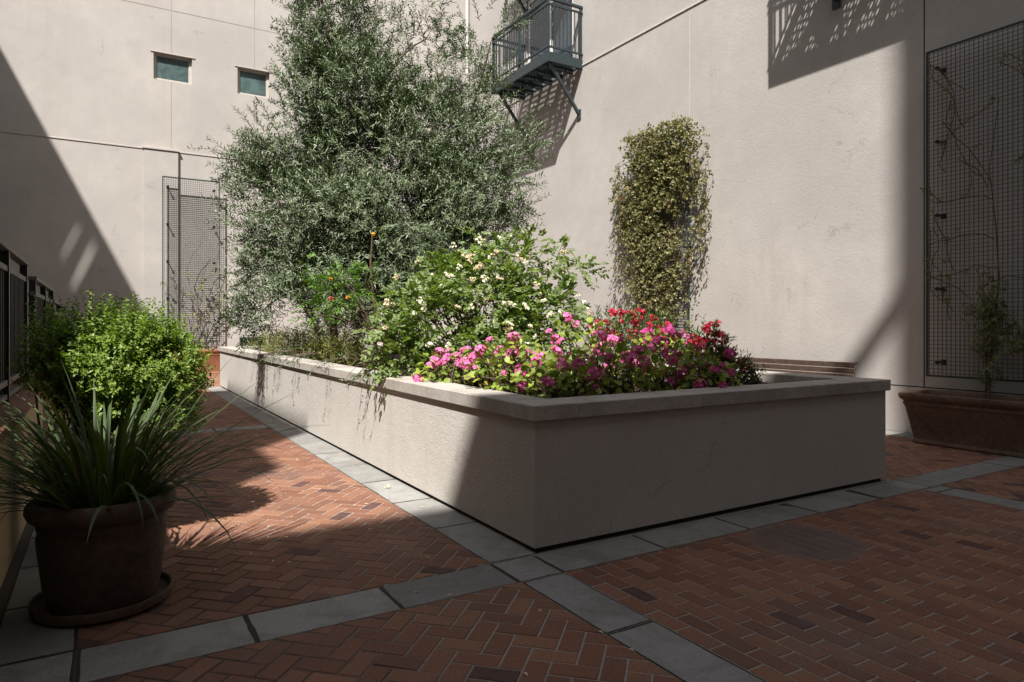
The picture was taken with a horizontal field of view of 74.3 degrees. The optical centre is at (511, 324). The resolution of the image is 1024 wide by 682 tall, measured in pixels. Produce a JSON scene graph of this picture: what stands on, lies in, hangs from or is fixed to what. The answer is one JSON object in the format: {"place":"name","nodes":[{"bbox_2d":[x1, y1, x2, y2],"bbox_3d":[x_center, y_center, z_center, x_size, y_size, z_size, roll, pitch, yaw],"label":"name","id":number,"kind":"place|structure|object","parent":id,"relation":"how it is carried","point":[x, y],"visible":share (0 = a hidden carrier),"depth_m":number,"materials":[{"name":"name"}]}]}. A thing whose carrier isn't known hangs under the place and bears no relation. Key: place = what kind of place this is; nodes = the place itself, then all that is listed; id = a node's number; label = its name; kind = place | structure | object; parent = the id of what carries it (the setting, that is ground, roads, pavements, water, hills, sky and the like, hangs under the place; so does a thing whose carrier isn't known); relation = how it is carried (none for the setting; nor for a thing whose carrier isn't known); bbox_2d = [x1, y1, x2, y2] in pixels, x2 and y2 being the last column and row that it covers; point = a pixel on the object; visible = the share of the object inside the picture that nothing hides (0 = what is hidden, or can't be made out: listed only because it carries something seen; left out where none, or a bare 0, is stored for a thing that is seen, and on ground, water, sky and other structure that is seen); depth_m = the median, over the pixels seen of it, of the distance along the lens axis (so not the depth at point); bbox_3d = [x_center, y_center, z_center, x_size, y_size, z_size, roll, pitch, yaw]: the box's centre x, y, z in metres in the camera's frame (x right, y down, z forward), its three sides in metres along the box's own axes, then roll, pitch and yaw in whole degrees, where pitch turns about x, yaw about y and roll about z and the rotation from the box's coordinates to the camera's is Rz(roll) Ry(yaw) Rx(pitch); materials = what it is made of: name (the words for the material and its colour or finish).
{"place":"outdoors","nodes":[
{"label":"outdoors","id":0,"kind":"place"},
{"bbox_2d":[0,0,438,370],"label":"building","id":1,"kind":"structure","parent":0,"point":[111,111],"depth_m":16.77,"materials":[{"name":"paint"}]},
{"bbox_2d":[150,50,194,84],"bbox_3d":[-8.664,-6.549,17.259,1.020,0.698,0.145,0,0,-31],"label":"window","id":2,"kind":"structure","parent":1,"relation":"in","point":[166,67],"depth_m":17.30,"materials":[{"name":"teal glass"}]},
{"bbox_2d":[162,176,219,342],"bbox_3d":[-8.203,-1.640,17.290,1.340,4.180,0.162,0,0,-31],"label":"trellis","id":3,"kind":"object","parent":1,"relation":"attached to","point":[197,262],"visible":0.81,"depth_m":17.16,"materials":[{"name":"grey metal"}]},
{"bbox_2d":[239,337,265,345],"bbox_3d":[-6.986,0.480,18.194,0.660,0.300,0.030,0,0,-31],"label":"vent grille","id":4,"kind":"object","parent":1,"relation":"attached to","point":[240,338],"visible":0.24,"depth_m":18.15,"materials":[{"name":"grey metal"}]},
{"bbox_2d":[235,65,271,97],"bbox_3d":[-6.995,-6.544,18.268,0.960,0.728,0.145,0,0,-31],"label":"window","id":5,"kind":"structure","parent":1,"relation":"in","point":[249,82],"depth_m":18.31,"materials":[{"name":"teal glass"}]},
{"bbox_2d":[0,373,1023,681],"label":"brick paving","id":6,"kind":"structure","parent":0,"point":[291,489],"depth_m":3.61,"materials":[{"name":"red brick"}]},
{"bbox_2d":[37,450,157,476],"bbox_3d":[-2.717,1.133,4.457,0.690,0.535,0.690,0,0,-31],"label":"shrub pot","id":7,"kind":"object","parent":6,"relation":"on","point":[144,464],"visible":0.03,"depth_m":4.52,"materials":[{"name":"ceramic"}]},
{"bbox_2d":[6,287,215,467],"bbox_3d":[-2.623,0.346,4.491,1.187,1.204,1.119,0,0,-31],"label":"clipped shrub","id":8,"kind":"object","parent":7,"relation":"on","point":[99,352],"visible":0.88,"depth_m":4.28,"materials":[{"name":"green plant"}]},
{"bbox_2d":[28,571,172,626],"bbox_3d":[-2.058,1.366,3.406,0.624,0.060,0.624,0,0,-31],"label":"pot saucer","id":9,"kind":"object","parent":6,"relation":"on","point":[39,612],"visible":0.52,"depth_m":3.20,"materials":[{"name":"ceramic"}]},
{"bbox_2d":[23,482,176,614],"bbox_3d":[-2.058,1.108,3.406,0.662,0.517,0.662,0,0,-31],"label":"round pot","id":10,"kind":"object","parent":9,"relation":"on","point":[115,562],"visible":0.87,"depth_m":3.17,"materials":[{"name":"ceramic"}]},
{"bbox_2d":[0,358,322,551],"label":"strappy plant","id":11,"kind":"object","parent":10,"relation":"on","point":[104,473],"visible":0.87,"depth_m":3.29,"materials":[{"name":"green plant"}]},
{"bbox_2d":[165,349,219,373],"bbox_3d":[-8.017,0.928,17.098,1.510,0.620,0.590,0,0,-31],"label":"trough pot","id":12,"kind":"object","parent":6,"relation":"on","point":[214,360],"visible":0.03,"depth_m":17.10,"materials":[{"name":"orange ceramic"}]},
{"bbox_2d":[160,241,220,347],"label":"climbing creeper","id":13,"kind":"object","parent":12,"relation":"on","point":[199,318],"visible":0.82,"depth_m":17.30,"materials":[{"name":"brown plant"}]},
{"bbox_2d":[167,425,633,675],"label":"leaf litter","id":14,"kind":"object","parent":6,"relation":"on","point":[526,673],"visible":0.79,"depth_m":4.00,"materials":[{"name":"brown plant"}]},
{"bbox_2d":[0,389,1021,681],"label":"band joints","id":15,"kind":"object","parent":6,"relation":"on","point":[254,631],"visible":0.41,"depth_m":3.48,"materials":[{"name":"grey concrete"}]},
{"bbox_2d":[0,386,1023,681],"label":"paving bands","id":16,"kind":"object","parent":6,"relation":"on","point":[24,634],"visible":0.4,"depth_m":3.54,"materials":[{"name":"concrete"}]},
{"bbox_2d":[218,344,890,551],"bbox_3d":[-1.626,0.945,10.677,3.820,0.911,13.102,0,0,-31],"label":"raised planter","id":17,"kind":"object","parent":6,"relation":"on","point":[536,474],"visible":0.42,"depth_m":5.03,"materials":[{"name":"paint"}]},
{"bbox_2d":[243,321,414,387],"bbox_3d":[-2.906,0.316,10.879,2.323,0.964,9.707,0,0,-25],"label":"shrub","id":18,"kind":"object","parent":17,"relation":"on","point":[298,350],"visible":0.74,"depth_m":10.18,"materials":[{"name":"green plant"}]},
{"bbox_2d":[287,226,387,369],"bbox_3d":[-2.201,-0.333,8.672,1.316,1.947,0.888,0,0,-16],"label":"trumpet shrub","id":19,"kind":"object","parent":17,"relation":"on","point":[354,298],"visible":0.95,"depth_m":8.61,"materials":[{"name":"green plant"}]},
{"bbox_2d":[187,0,566,366],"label":"olive tree","id":20,"kind":"object","parent":17,"relation":"on","point":[340,218],"visible":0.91,"depth_m":10.68,"materials":[{"name":"green plant"}]},
{"bbox_2d":[412,346,484,387],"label":"geranium","id":21,"kind":"object","parent":17,"relation":"on","point":[439,359],"visible":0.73,"depth_m":5.85,"materials":[{"name":"pink plant"}]},
{"bbox_2d":[350,221,608,394],"bbox_3d":[-0.265,-0.246,7.246,3.090,1.881,1.773,0,0,-31],"label":"rose bush","id":22,"kind":"object","parent":17,"relation":"on","point":[519,309],"visible":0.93,"depth_m":6.98,"materials":[{"name":"green plant"}]},
{"bbox_2d":[459,332,562,394],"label":"geranium","id":23,"kind":"object","parent":17,"relation":"on","point":[520,353],"visible":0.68,"depth_m":5.29,"materials":[{"name":"pink plant"}]},
{"bbox_2d":[510,351,609,398],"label":"geranium","id":24,"kind":"object","parent":17,"relation":"on","point":[549,384],"visible":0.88,"depth_m":4.95,"materials":[{"name":"green plant"}]},
{"bbox_2d":[530,312,620,395],"bbox_3d":[0.605,0.264,6.017,0.872,0.768,0.780,0,0,-31],"label":"geranium","id":25,"kind":"object","parent":17,"relation":"on","point":[613,339],"visible":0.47,"depth_m":5.97,"materials":[{"name":"pink plant"}]},
{"bbox_2d":[563,330,665,395],"bbox_3d":[0.777,0.342,5.309,0.866,0.609,0.756,0,0,-31],"label":"geranium","id":26,"kind":"object","parent":17,"relation":"on","point":[609,359],"visible":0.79,"depth_m":5.20,"materials":[{"name":"green plant"}]},
{"bbox_2d":[585,303,683,388],"bbox_3d":[1.193,0.209,6.954,1.229,0.874,0.929,0,0,-31],"label":"red shrub","id":27,"kind":"object","parent":17,"relation":"on","point":[631,318],"visible":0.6,"depth_m":6.84,"materials":[{"name":"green plant"}]},
{"bbox_2d":[607,112,713,362],"bbox_3d":[2.638,-1.173,12.340,0.570,5.152,2.724,0,0,-31],"label":"climbing vine","id":28,"kind":"object","parent":17,"relation":"on","point":[659,162],"visible":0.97,"depth_m":12.28,"materials":[{"name":"green plant"}]},
{"bbox_2d":[619,324,710,391],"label":"geranium","id":29,"kind":"object","parent":17,"relation":"on","point":[660,383],"visible":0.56,"depth_m":5.90,"materials":[{"name":"pink plant"}]},
{"bbox_2d":[655,348,742,389],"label":"geranium","id":30,"kind":"object","parent":17,"relation":"on","point":[709,376],"visible":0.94,"depth_m":5.48,"materials":[{"name":"green plant"}]},
{"bbox_2d":[687,314,757,385],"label":"red shrub","id":31,"kind":"object","parent":17,"relation":"on","point":[706,340],"visible":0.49,"depth_m":6.04,"materials":[{"name":"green plant"}]},
{"bbox_2d":[727,356,771,385],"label":"red shrub","id":32,"kind":"object","parent":17,"relation":"on","point":[755,379],"visible":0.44,"depth_m":6.14,"materials":[{"name":"green plant"}]},
{"bbox_2d":[737,356,857,376],"bbox_3d":[3.943,0.952,9.918,0.627,0.907,2.000,0,0,-31],"label":"park bench","id":33,"kind":"object","parent":6,"relation":"on","point":[848,369],"visible":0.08,"depth_m":9.81,"materials":[{"name":"brown wood"}]},
{"bbox_2d":[898,389,1023,458],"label":"trough pot","id":34,"kind":"object","parent":6,"relation":"on","point":[978,422],"visible":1,"depth_m":7.53,"materials":[{"name":"ceramic"}]},
{"bbox_2d":[920,51,1023,398],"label":"climbing jasmine","id":35,"kind":"object","parent":34,"relation":"on","point":[989,325],"visible":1,"depth_m":7.72,"materials":[{"name":"green plant"}]},
{"label":"ground","id":36,"kind":"structure","parent":0,"visible":0},
{"bbox_2d":[0,388,42,587],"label":"wall","id":37,"kind":"structure","parent":36,"relation":"on","point":[12,524],"depth_m":4.15,"materials":[{"name":"concrete"}]},
{"bbox_2d":[0,238,28,403],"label":"metal fence","id":38,"kind":"object","parent":37,"relation":"on","point":[13,295],"visible":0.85,"depth_m":5.20,"materials":[{"name":"black metal"}]},
{"bbox_2d":[10,363,71,447],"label":"wall","id":39,"kind":"structure","parent":36,"relation":"on","point":[45,426],"depth_m":6.11,"materials":[{"name":"concrete"}]},
{"bbox_2d":[28,276,53,363],"bbox_3d":[-5.784,-0.013,7.576,0.935,0.935,2.750,0,0,-31],"label":"metal fence","id":40,"kind":"object","parent":39,"relation":"on","point":[40,300],"visible":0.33,"depth_m":7.18,"materials":[{"name":"black metal"}]},
{"bbox_2d":[54,300,65,332],"bbox_3d":[-7.016,0.058,10.453,0.070,0.795,3.250,0,0,-31],"label":"metal fence","id":41,"kind":"object","parent":39,"relation":"on","point":[57,303],"visible":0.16,"depth_m":10.42,"materials":[{"name":"black metal"}]},
{"bbox_2d":[439,0,1023,433],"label":"building","id":42,"kind":"structure","parent":36,"relation":"on","point":[809,116],"depth_m":10.15,"materials":[{"name":"paint"}]},
{"bbox_2d":[465,0,468,345],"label":"downspout","id":43,"kind":"object","parent":42,"relation":"attached to","point":[467,19],"visible":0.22,"depth_m":19.18,"materials":[{"name":"metal"}]},
{"bbox_2d":[517,0,527,17],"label":"balcony","id":44,"kind":"structure","parent":42,"relation":"attached to","point":[524,9],"depth_m":16.59,"materials":[{"name":"metal"}]},
{"bbox_2d":[491,0,582,141],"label":"balcony","id":45,"kind":"structure","parent":42,"relation":"attached to","point":[544,68],"depth_m":14.93,"materials":[{"name":"grey metal"}]},
{"bbox_2d":[636,128,690,360],"bbox_3d":[2.808,-1.410,12.457,0.162,4.100,1.380,0,0,-31],"label":"trellis","id":46,"kind":"object","parent":42,"relation":"attached to","point":[688,233],"visible":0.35,"depth_m":12.00,"materials":[{"name":"green metal"}]},
{"bbox_2d":[832,0,840,9],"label":"balcony","id":47,"kind":"structure","parent":42,"relation":"attached to","point":[836,4],"depth_m":9.61,"materials":[{"name":"metal"}]},
{"bbox_2d":[926,20,1023,381],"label":"trellis","id":48,"kind":"object","parent":42,"relation":"attached to","point":[928,215],"visible":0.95,"depth_m":8.02,"materials":[{"name":"grey metal"}]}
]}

